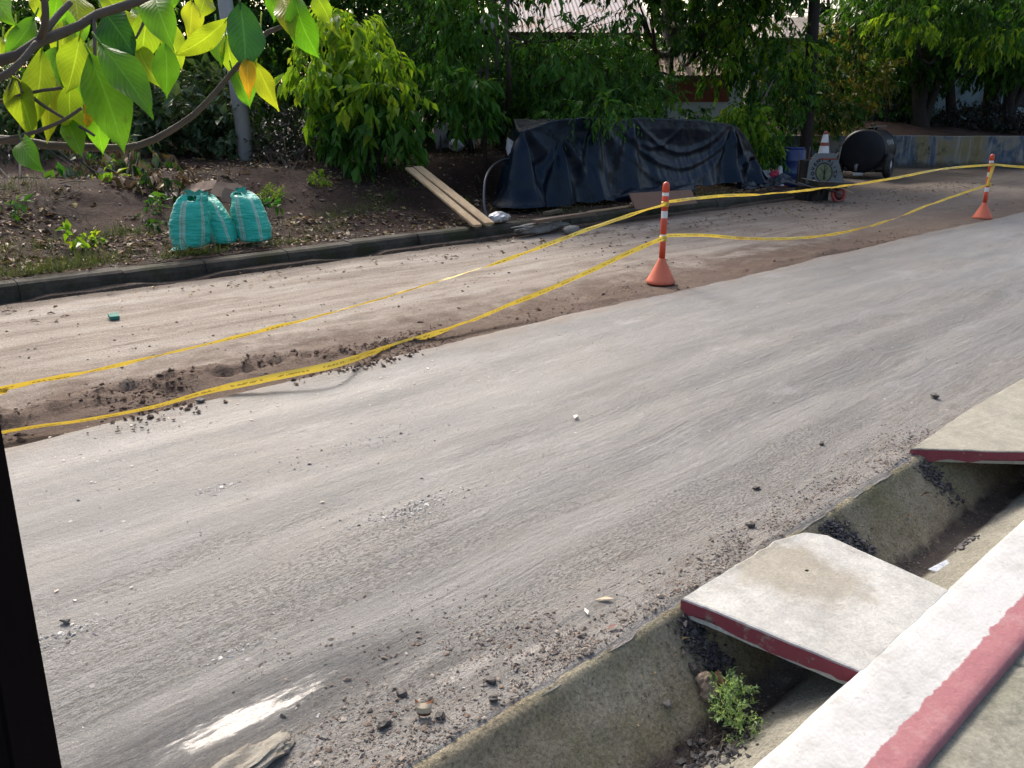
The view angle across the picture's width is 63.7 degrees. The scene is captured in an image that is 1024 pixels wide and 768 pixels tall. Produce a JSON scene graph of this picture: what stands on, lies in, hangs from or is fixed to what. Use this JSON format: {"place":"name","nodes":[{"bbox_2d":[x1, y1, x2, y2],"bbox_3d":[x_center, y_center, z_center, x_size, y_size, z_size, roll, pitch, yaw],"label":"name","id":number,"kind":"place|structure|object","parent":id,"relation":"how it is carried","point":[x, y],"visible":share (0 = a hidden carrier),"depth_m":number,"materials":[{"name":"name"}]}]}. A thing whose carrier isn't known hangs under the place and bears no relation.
{"place":"outdoors","nodes":[
{"label":"outdoors","id":0,"kind":"place"},
{"bbox_2d":[0,82,788,280],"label":"bank","id":1,"kind":"structure","parent":0,"point":[107,209],"depth_m":13.09,"materials":[{"name":"soil"}]},
{"bbox_2d":[0,193,34,220],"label":"plant","id":2,"kind":"object","parent":1,"relation":"on","point":[15,205],"visible":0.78,"depth_m":10.49,"materials":[{"name":"green plant"}]},
{"bbox_2d":[0,52,83,179],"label":"shrub","id":3,"kind":"object","parent":1,"relation":"on","point":[19,167],"visible":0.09,"depth_m":13.84,"materials":[{"name":"green plant"}]},
{"bbox_2d":[0,63,151,170],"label":"shrub","id":4,"kind":"object","parent":1,"relation":"on","point":[10,122],"visible":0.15,"depth_m":14.43,"materials":[{"name":"green plant"}]},
{"bbox_2d":[0,0,155,82],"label":"tree","id":5,"kind":"object","parent":1,"relation":"on","point":[22,5],"visible":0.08,"depth_m":22.87,"materials":[{"name":"green plant"}]},
{"bbox_2d":[55,219,106,250],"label":"plant","id":6,"kind":"object","parent":1,"relation":"on","point":[78,241],"visible":0.79,"depth_m":9.93,"materials":[{"name":"green plant"}]},
{"bbox_2d":[87,159,129,182],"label":"plant","id":7,"kind":"object","parent":1,"relation":"on","point":[105,174],"visible":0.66,"depth_m":12.22,"materials":[{"name":"green plant"}]},
{"bbox_2d":[44,134,186,178],"bbox_3d":[-6.303,-3.397,13.232,1.583,1.172,1.994,4,19,12],"label":"shrub","id":8,"kind":"object","parent":1,"relation":"on","point":[93,167],"visible":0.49,"depth_m":13.02,"materials":[{"name":"green plant"}]},
{"bbox_2d":[133,214,169,233],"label":"plant","id":9,"kind":"object","parent":1,"relation":"on","point":[149,223],"visible":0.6,"depth_m":11.03,"materials":[{"name":"green plant"}]},
{"bbox_2d":[102,164,204,200],"bbox_3d":[-5.309,-2.852,12.456,1.349,0.897,1.108,-3,19,-8],"label":"shrub","id":10,"kind":"object","parent":1,"relation":"on","point":[152,180],"visible":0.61,"depth_m":12.19,"materials":[{"name":"green plant"}]},
{"bbox_2d":[142,191,170,215],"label":"plant","id":11,"kind":"object","parent":1,"relation":"on","point":[152,198],"visible":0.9,"depth_m":11.64,"materials":[{"name":"green plant"}]},
{"bbox_2d":[168,189,210,247],"bbox_3d":[-4.014,-2.060,10.223,0.498,0.718,0.421,-2,19,-5],"label":"woven sack","id":12,"kind":"object","parent":1,"relation":"on","point":[189,220],"visible":0.96,"depth_m":10.10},
{"bbox_2d":[128,52,276,159],"bbox_3d":[-6.254,-5.122,15.547,3.122,2.156,2.971,-16,24,-40],"label":"shrub","id":13,"kind":"object","parent":1,"relation":"on","point":[184,99],"visible":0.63,"depth_m":15.31,"materials":[{"name":"green plant"}]},
{"bbox_2d":[179,180,245,203],"bbox_3d":[-4.349,-2.815,12.062,1.332,0.313,0.494,13,22,34],"label":"cardboard sheet","id":14,"kind":"object","parent":1,"relation":"on","point":[223,191],"visible":0.64,"depth_m":11.87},
{"bbox_2d":[192,191,237,243],"bbox_3d":[-3.815,-2.134,10.542,0.533,0.658,0.411,2,19,5],"label":"woven sack","id":15,"kind":"object","parent":1,"relation":"on","point":[223,228],"visible":0.66,"depth_m":10.44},
{"bbox_2d":[127,0,324,123],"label":"tree","id":16,"kind":"object","parent":1,"relation":"on","point":[266,62],"visible":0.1,"depth_m":20.59,"materials":[{"name":"green plant"}]},
{"bbox_2d":[217,0,255,160],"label":"utility pole","id":17,"kind":"object","parent":1,"relation":"on","point":[241,117],"visible":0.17,"depth_m":15.01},
{"bbox_2d":[230,186,271,242],"bbox_3d":[-3.413,-2.214,10.719,0.526,0.698,0.425,5,19,14],"label":"woven sack","id":18,"kind":"object","parent":1,"relation":"on","point":[249,216],"visible":0.97,"depth_m":10.60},
{"bbox_2d":[256,182,286,201],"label":"plant","id":19,"kind":"object","parent":1,"relation":"on","point":[278,193],"visible":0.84,"depth_m":13.12,"materials":[{"name":"green plant"}]},
{"bbox_2d":[0,156,543,271],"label":"twigs","id":20,"kind":"object","parent":1,"relation":"on","point":[242,185],"visible":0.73,"depth_m":12.02,"materials":[{"name":"wood"}]},
{"bbox_2d":[261,196,282,216],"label":"plant","id":21,"kind":"object","parent":1,"relation":"on","point":[269,200],"visible":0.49,"depth_m":12.44,"materials":[{"name":"green plant"}]},
{"bbox_2d":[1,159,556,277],"bbox_3d":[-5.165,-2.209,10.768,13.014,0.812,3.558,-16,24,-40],"label":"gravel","id":22,"kind":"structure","parent":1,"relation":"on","point":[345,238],"depth_m":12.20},
{"bbox_2d":[243,101,339,169],"bbox_3d":[-3.821,-4.460,15.140,2.122,1.779,2.108,-16,24,-40],"label":"shrub","id":23,"kind":"object","parent":1,"relation":"on","point":[299,150],"visible":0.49,"depth_m":14.96,"materials":[{"name":"green plant"}]},
{"bbox_2d":[233,0,399,130],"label":"tree","id":24,"kind":"object","parent":1,"relation":"on","point":[286,44],"visible":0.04,"depth_m":22.07,"materials":[{"name":"green plant"}]},
{"bbox_2d":[307,169,332,187],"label":"plant","id":25,"kind":"object","parent":1,"relation":"on","point":[322,181],"visible":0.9,"depth_m":13.76,"materials":[{"name":"green plant"}]},
{"bbox_2d":[274,6,438,183],"bbox_3d":[-2.834,-5.080,14.689,2.725,3.421,3.056,-16,24,-40],"label":"shrub","id":26,"kind":"object","parent":1,"relation":"on","point":[364,118],"visible":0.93,"depth_m":14.35,"materials":[{"name":"green plant"}]},
{"bbox_2d":[0,170,728,278],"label":"grass","id":27,"kind":"structure","parent":1,"relation":"on","point":[90,262],"depth_m":9.79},
{"bbox_2d":[0,143,776,278],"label":"leaf litter","id":28,"kind":"object","parent":1,"relation":"on","point":[323,238],"visible":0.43,"depth_m":11.98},
{"bbox_2d":[309,0,518,146],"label":"tree","id":29,"kind":"object","parent":1,"relation":"on","point":[369,4],"visible":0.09,"depth_m":20.28,"materials":[{"name":"green plant"}]},
{"bbox_2d":[362,0,494,142],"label":"tree","id":30,"kind":"object","parent":1,"relation":"on","point":[410,27],"visible":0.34,"depth_m":16.23,"materials":[{"name":"green plant"}]},
{"bbox_2d":[0,63,875,163],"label":"undergrowth","id":31,"kind":"object","parent":1,"relation":"on","point":[289,101],"visible":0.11,"depth_m":18.30,"materials":[{"name":"green plant"}]},
{"bbox_2d":[405,167,481,226],"bbox_3d":[-1.135,-3.009,13.109,0.140,0.039,2.723,-10,35,-27],"label":"wooden plank","id":32,"kind":"object","parent":1,"relation":"on","point":[449,202],"visible":1,"depth_m":12.95,"materials":[{"name":"brown wood"}]},
{"bbox_2d":[413,166,493,224],"bbox_3d":[-0.983,-3.063,13.233,0.170,0.038,2.703,-10,35,-28],"label":"wooden plank","id":33,"kind":"object","parent":1,"relation":"on","point":[472,210],"visible":1,"depth_m":13.07,"materials":[{"name":"brown wood"}]},
{"bbox_2d":[434,122,474,152],"bbox_3d":[-1.291,-5.501,18.373,0.900,0.670,0.910,-2,19,-6],"label":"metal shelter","id":34,"kind":"object","parent":1,"relation":"on","point":[442,140],"visible":0.23,"depth_m":18.02,"materials":[{"name":"metal"}]},
{"bbox_2d":[449,139,463,150],"bbox_3d":[-1.205,-5.176,17.813,0.390,0.283,0.232,-16,24,-40],"label":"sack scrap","id":35,"kind":"object","parent":1,"relation":"on","point":[460,146],"visible":0.65,"depth_m":17.74,"materials":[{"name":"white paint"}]},
{"bbox_2d":[408,0,511,150],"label":"tree","id":36,"kind":"object","parent":1,"relation":"on","point":[476,44],"visible":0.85,"depth_m":15.54,"materials":[{"name":"green plant"}]},
{"bbox_2d":[411,52,512,154],"bbox_3d":[-1.165,-5.349,16.072,1.887,2.066,3.549,-6,19,-17],"label":"shrub","id":37,"kind":"object","parent":1,"relation":"on","point":[464,81],"visible":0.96,"depth_m":15.17,"materials":[{"name":"green plant"}]},
{"bbox_2d":[415,0,535,128],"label":"tree","id":38,"kind":"object","parent":1,"relation":"on","point":[527,1],"visible":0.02,"depth_m":25.98,"materials":[{"name":"green plant"}]},
{"bbox_2d":[480,13,493,163],"bbox_3d":[-0.450,-5.809,16.252,0.308,2.817,1.000,-1,18,-3],"label":"pole","id":39,"kind":"object","parent":1,"relation":"on","point":[486,79],"visible":0.41,"depth_m":16.21,"materials":[{"name":"black metal"}]},
{"bbox_2d":[483,158,508,216],"bbox_3d":[-0.213,-3.397,14.347,0.280,0.988,2.142,5,19,14],"label":"hose","id":40,"kind":"object","parent":1,"relation":"on","point":[486,176],"visible":0.77,"depth_m":13.82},
{"bbox_2d":[374,0,646,149],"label":"tree","id":41,"kind":"object","parent":1,"relation":"on","point":[558,66],"visible":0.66,"depth_m":16.22,"materials":[{"name":"green plant"}]},
{"bbox_2d":[489,31,642,117],"bbox_3d":[1.621,-9.317,26.086,4.881,3.489,4.870,-16,24,-40],"label":"tree","id":42,"kind":"object","parent":1,"relation":"on","point":[571,42],"visible":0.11,"depth_m":25.38,"materials":[{"name":"green plant"}]},
{"bbox_2d":[497,0,656,116],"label":"house","id":43,"kind":"structure","parent":1,"relation":"on","point":[575,9],"depth_m":28.89,"materials":[{"name":"paint"}]},
{"bbox_2d":[480,41,691,148],"bbox_3d":[1.469,-8.477,17.375,6.808,7.182,7.309,-16,24,-40],"label":"tree","id":44,"kind":"object","parent":1,"relation":"on","point":[624,92],"visible":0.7,"depth_m":17.38,"materials":[{"name":"green plant"}]},
{"bbox_2d":[562,32,701,117],"bbox_3d":[3.993,-9.694,27.004,5.102,3.616,4.652,-16,24,-40],"label":"tree","id":45,"kind":"object","parent":1,"relation":"on","point":[647,47],"visible":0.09,"depth_m":26.20,"materials":[{"name":"green plant"}]},
{"bbox_2d":[491,117,795,208],"bbox_3d":[2.766,-4.754,17.221,9.314,1.603,2.424,-16,24,-40],"label":"tarpaulin","id":46,"kind":"object","parent":1,"relation":"on","point":[542,166],"visible":0.91,"depth_m":15.51,"materials":[{"name":"black plastic"}]},
{"bbox_2d":[564,0,816,115],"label":"tree","id":47,"kind":"object","parent":1,"relation":"on","point":[691,41],"visible":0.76,"depth_m":21.80,"materials":[{"name":"green plant"}]},
{"bbox_2d":[651,48,741,121],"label":"house","id":48,"kind":"structure","parent":1,"relation":"on","point":[707,100],"depth_m":24.90,"materials":[{"name":"red brick"}]},
{"bbox_2d":[699,96,793,172],"bbox_3d":[5.984,-6.537,22.257,2.550,2.339,5.809,2,19,6],"label":"shrub","id":49,"kind":"object","parent":1,"relation":"on","point":[762,143],"visible":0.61,"depth_m":20.05,"materials":[{"name":"green plant"}]},
{"bbox_2d":[663,0,846,145],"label":"tree","id":50,"kind":"object","parent":1,"relation":"on","point":[774,71],"visible":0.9,"depth_m":21.45,"materials":[{"name":"green plant"}]},
{"bbox_2d":[800,0,819,158],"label":"trunk","id":51,"kind":"object","parent":1,"relation":"on","point":[806,137],"visible":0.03,"depth_m":21.87,"materials":[{"name":"brown plant"}]},
{"bbox_2d":[763,0,882,142],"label":"tree","id":52,"kind":"object","parent":1,"relation":"on","point":[828,114],"visible":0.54,"depth_m":25.19,"materials":[{"name":"green plant"}]},
{"bbox_2d":[815,46,908,141],"bbox_3d":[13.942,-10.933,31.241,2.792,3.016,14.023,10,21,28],"label":"shrub","id":53,"kind":"object","parent":1,"relation":"on","point":[859,89],"visible":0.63,"depth_m":26.52,"materials":[{"name":"green plant"}]},
{"bbox_2d":[860,96,1023,134],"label":"undergrowth","id":54,"kind":"object","parent":1,"relation":"on","point":[993,122],"visible":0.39,"depth_m":31.76,"materials":[{"name":"green plant"}]},
{"bbox_2d":[0,0,984,82],"label":"sky","id":55,"kind":"structure","parent":0,"point":[806,14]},
{"bbox_2d":[0,167,1023,447],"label":"dirt lane","id":56,"kind":"structure","parent":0,"point":[202,313],"depth_m":8.49,"materials":[{"name":"soil"}]},
{"bbox_2d":[0,189,794,303],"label":"kerb","id":57,"kind":"structure","parent":56,"relation":"on","point":[18,289],"depth_m":10.47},
{"bbox_2d":[488,211,510,222],"bbox_3d":[-0.187,-2.573,12.711,0.412,0.183,0.280,-16,24,-40],"label":"plastic bag","id":58,"kind":"object","parent":57,"relation":"on","point":[498,217],"visible":0.92,"depth_m":12.62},
{"bbox_2d":[532,211,595,223],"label":"timber beam","id":59,"kind":"structure","parent":57,"relation":"on","point":[560,217],"depth_m":12.91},
{"bbox_2d":[629,190,696,209],"bbox_3d":[2.705,-3.303,14.667,1.644,0.260,0.186,-14,23,-36],"label":"plywood sheet","id":60,"kind":"object","parent":57,"relation":"on","point":[644,200],"visible":0.89,"depth_m":14.52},
{"bbox_2d":[0,197,796,304],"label":"gutter","id":61,"kind":"object","parent":56,"relation":"on","point":[218,274],"visible":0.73,"depth_m":10.41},
{"bbox_2d":[0,228,940,446],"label":"soil clods","id":62,"kind":"object","parent":56,"relation":"on","point":[374,346],"visible":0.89,"depth_m":6.36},
{"bbox_2d":[1,181,1009,322],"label":"fallen leaves","id":63,"kind":"object","parent":56,"relation":"on","point":[153,286],"visible":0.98,"depth_m":12.33,"materials":[{"name":"brown plant"}]},
{"bbox_2d":[0,185,1023,383],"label":"dirt bits","id":64,"kind":"object","parent":56,"relation":"on","point":[489,273],"visible":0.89,"depth_m":9.83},
{"bbox_2d":[562,225,578,234],"bbox_3d":[0.904,-2.381,12.733,0.261,0.130,0.205,-16,24,-40],"label":"stone","id":65,"kind":"object","parent":56,"relation":"on","point":[569,229],"visible":0.86,"depth_m":12.68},
{"bbox_2d":[646,182,674,285],"bbox_3d":[1.654,-1.647,8.999,0.324,1.098,0.324,-16,24,-40],"label":"delineator post","id":66,"kind":"object","parent":56,"relation":"on","point":[660,274],"visible":0.94,"depth_m":9.03,"materials":[{"name":"orange plastic"}]},
{"bbox_2d":[1,236,663,433],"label":"barrier tape","id":67,"kind":"object","parent":66,"relation":"attached to","point":[294,372],"visible":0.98,"depth_m":5.71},
{"bbox_2d":[0,202,666,394],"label":"barrier tape","id":68,"kind":"object","parent":66,"relation":"attached to","point":[4,389],"visible":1,"depth_m":6.12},
{"bbox_2d":[666,184,985,239],"bbox_3d":[4.948,-2.384,11.695,8.558,0.422,0.037,-15,24,-38],"label":"barrier tape","id":69,"kind":"object","parent":66,"relation":"attached to","point":[738,237],"visible":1,"depth_m":10.62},
{"bbox_2d":[669,164,990,202],"bbox_3d":[4.956,-2.857,11.545,8.575,0.133,0.037,-15,24,-38],"label":"barrier tape","id":70,"kind":"object","parent":66,"relation":"attached to","point":[736,195],"visible":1,"depth_m":10.84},
{"bbox_2d":[780,147,804,186],"bbox_3d":[6.950,-5.391,20.423,0.600,0.925,0.600,-16,24,-40],"label":"barrel","id":71,"kind":"object","parent":56,"relation":"on","point":[792,157],"visible":0.54,"depth_m":20.14,"materials":[{"name":"blue plastic"}]},
{"bbox_2d":[794,147,841,200],"bbox_3d":[6.478,-4.481,17.523,0.983,1.089,0.420,-4,19,-11],"label":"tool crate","id":72,"kind":"object","parent":56,"relation":"on","point":[802,169],"visible":0.45,"depth_m":17.45,"materials":[{"name":"black metal"}]},
{"bbox_2d":[809,131,836,159],"bbox_3d":[6.533,-4.993,17.229,0.420,0.572,0.420,-4,19,-11],"label":"traffic cone","id":73,"kind":"object","parent":72,"relation":"on","point":[824,146],"visible":0.81,"depth_m":17.16,"materials":[{"name":"white paint"}]},
{"bbox_2d":[784,178,854,202],"bbox_3d":[6.377,-4.021,17.172,1.271,0.502,0.621,-4,19,-11],"label":"wheelbarrow","id":74,"kind":"object","parent":56,"relation":"on","point":[838,194],"visible":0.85,"depth_m":17.05,"materials":[{"name":"metal"}]},
{"bbox_2d":[806,153,843,183],"bbox_3d":[6.537,-4.491,17.173,0.880,0.610,0.129,-4,19,-11],"label":"lettered board","id":75,"kind":"object","parent":74,"relation":"on","point":[823,170],"visible":0.99,"depth_m":17.14,"materials":[{"name":"grey metal"}]},
{"bbox_2d":[836,126,896,177],"bbox_3d":[10.162,-6.574,23.297,2.014,1.373,1.588,-16,24,-40],"label":"tank trailer","id":76,"kind":"object","parent":56,"relation":"on","point":[871,149],"visible":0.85,"depth_m":22.75,"materials":[{"name":"black paint"}]},
{"bbox_2d":[972,154,995,218],"bbox_3d":[8.265,-3.417,14.296,0.324,1.104,0.359,-1,18,-3],"label":"delineator post","id":77,"kind":"object","parent":56,"relation":"on","point":[983,211],"visible":0.99,"depth_m":14.34,"materials":[{"name":"orange plastic"}]},
{"bbox_2d":[5,212,1023,767],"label":"road","id":78,"kind":"structure","parent":0,"point":[679,472],"depth_m":4.10,"materials":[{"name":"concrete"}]},
{"bbox_2d":[211,729,295,767],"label":"concrete chunk","id":79,"kind":"object","parent":78,"relation":"on","point":[268,751],"visible":1,"depth_m":2.39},
{"bbox_2d":[86,346,438,432],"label":"soil crumbs","id":80,"kind":"object","parent":78,"relation":"on","point":[149,416],"visible":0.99,"depth_m":5.33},
{"bbox_2d":[39,412,486,671],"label":"chippings","id":81,"kind":"object","parent":78,"relation":"on","point":[220,657],"visible":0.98,"depth_m":3.84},
{"bbox_2d":[376,717,391,729],"bbox_3d":[-0.394,1.042,2.531,0.050,0.022,0.030,-16,24,-40],"label":"stone","id":82,"kind":"object","parent":78,"relation":"on","point":[383,723],"visible":1,"depth_m":2.52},
{"bbox_2d":[396,688,406,697],"bbox_3d":[-0.358,0.999,2.665,0.034,0.020,0.046,-16,24,-40],"label":"stone","id":83,"kind":"object","parent":78,"relation":"on","point":[401,692],"visible":1,"depth_m":2.66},
{"bbox_2d":[49,279,794,625],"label":"flakes","id":84,"kind":"object","parent":78,"relation":"on","point":[251,419],"visible":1,"depth_m":4.93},
{"bbox_2d":[415,699,432,715],"bbox_3d":[-0.275,1.011,2.570,0.058,0.052,0.029,0,18,0],"label":"husk","id":85,"kind":"object","parent":78,"relation":"on","point":[423,709],"visible":1,"depth_m":2.56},
{"bbox_2d":[44,244,1019,763],"bbox_3d":[2.516,-0.459,7.084,14.957,0.031,3.395,-16,24,-40],"label":"grit","id":86,"kind":"object","parent":78,"relation":"on","point":[514,478],"visible":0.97,"depth_m":4.63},
{"bbox_2d":[411,455,1023,767],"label":"drain","id":87,"kind":"object","parent":78,"relation":"in","point":[793,707],"visible":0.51,"depth_m":2.97,"materials":[{"name":"concrete"}]},
{"bbox_2d":[688,663,700,673],"bbox_3d":[0.674,1.048,3.047,0.039,0.024,0.052,-6,19,-16],"label":"stone","id":88,"kind":"object","parent":87,"relation":"on","point":[694,668],"visible":1,"depth_m":3.03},
{"bbox_2d":[694,670,725,701],"bbox_3d":[0.732,1.105,3.012,0.113,0.103,0.101,-6,19,-17],"label":"stone","id":89,"kind":"object","parent":87,"relation":"on","point":[705,687],"visible":0.88,"depth_m":2.99,"materials":[{"name":"brown stone"}]},
{"bbox_2d":[451,461,1009,767],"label":"sand","id":90,"kind":"structure","parent":87,"relation":"on","point":[670,685],"depth_m":3.19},
{"bbox_2d":[702,666,768,750],"bbox_3d":[0.783,1.152,2.886,0.220,0.195,0.359,4,19,11],"label":"weed plant","id":91,"kind":"object","parent":87,"relation":"on","point":[733,699],"visible":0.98,"depth_m":2.91,"materials":[{"name":"green plant"}]},
{"bbox_2d":[680,533,948,684],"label":"concrete slab","id":92,"kind":"structure","parent":87,"relation":"on","point":[841,612],"depth_m":3.15,"materials":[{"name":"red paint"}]},
{"bbox_2d":[668,458,979,767],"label":"asphalt crumbs","id":93,"kind":"object","parent":87,"relation":"on","point":[695,631],"visible":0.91,"depth_m":3.12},
{"bbox_2d":[928,559,948,571],"bbox_3d":[2.044,0.869,3.923,0.140,0.013,0.040,-10,21,-29],"label":"plastic scrap","id":94,"kind":"object","parent":87,"relation":"on","point":[937,567],"visible":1,"depth_m":3.92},
{"bbox_2d":[910,379,1023,463],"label":"concrete slab","id":95,"kind":"structure","parent":87,"relation":"on","point":[990,430],"depth_m":4.74,"materials":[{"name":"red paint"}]},
{"bbox_2d":[189,423,932,767],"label":"gravel","id":96,"kind":"structure","parent":0,"point":[507,659],"depth_m":2.90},
{"bbox_2d":[639,102,1023,135],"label":"terrain","id":97,"kind":"structure","parent":0,"point":[895,128],"depth_m":30.29,"materials":[{"name":"soil"}]},
{"bbox_2d":[0,0,1021,121],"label":"woods","id":98,"kind":"object","parent":97,"relation":"on","point":[823,8],"visible":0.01,"depth_m":41.97,"materials":[{"name":"green plant"}]},
{"bbox_2d":[706,16,844,116],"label":"house","id":99,"kind":"structure","parent":97,"relation":"on","point":[799,21],"depth_m":33.70,"materials":[{"name":"beige paint"}]},
{"bbox_2d":[824,34,961,122],"bbox_3d":[15.148,-11.933,33.147,5.507,4.426,5.225,-16,24,-40],"label":"tree","id":100,"kind":"object","parent":97,"relation":"on","point":[906,107],"visible":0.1,"depth_m":31.85,"materials":[{"name":"green plant"}]},
{"bbox_2d":[821,0,1009,127],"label":"tree","id":101,"kind":"object","parent":97,"relation":"on","point":[923,102],"visible":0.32,"depth_m":29.98,"materials":[{"name":"green plant"}]},
{"bbox_2d":[820,0,1023,122],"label":"tree","id":102,"kind":"object","parent":97,"relation":"on","point":[975,49],"visible":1,"depth_m":24.64,"materials":[{"name":"green plant"}]},
{"bbox_2d":[843,47,1023,124],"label":"house","id":103,"kind":"structure","parent":97,"relation":"on","point":[968,97],"depth_m":36.02,"materials":[{"name":"metal"}]},
{"bbox_2d":[898,0,1023,126],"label":"tree","id":104,"kind":"object","parent":97,"relation":"on","point":[991,98],"visible":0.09,"depth_m":32.18,"materials":[{"name":"green plant"}]},
{"bbox_2d":[924,0,1023,130],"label":"tree","id":105,"kind":"object","parent":97,"relation":"on","point":[1013,96],"visible":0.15,"depth_m":31.48,"materials":[{"name":"green plant"}]},
{"bbox_2d":[927,650,1023,767],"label":"sidewalk","id":106,"kind":"structure","parent":0,"point":[989,733],"depth_m":2.54,"materials":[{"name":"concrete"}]},
{"bbox_2d":[0,426,61,767],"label":"gate post","id":107,"kind":"object","parent":106,"relation":"on","point":[28,738],"visible":1,"depth_m":0.94,"materials":[{"name":"metal"}]},
{"bbox_2d":[0,0,331,173],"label":"broadleaf shrub","id":108,"kind":"object","parent":106,"relation":"on","point":[109,70],"visible":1,"depth_m":1.29,"materials":[{"name":"green plant"}]},
{"bbox_2d":[753,520,1023,767],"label":"kerb","id":109,"kind":"structure","parent":106,"relation":"on","point":[913,695],"depth_m":2.73,"materials":[{"name":"concrete"}]},
{"label":"ground","id":110,"kind":"structure","parent":0,"visible":0},
{"bbox_2d":[768,135,1023,168],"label":"retaining wall","id":111,"kind":"structure","parent":110,"relation":"on","point":[921,151],"depth_m":27.31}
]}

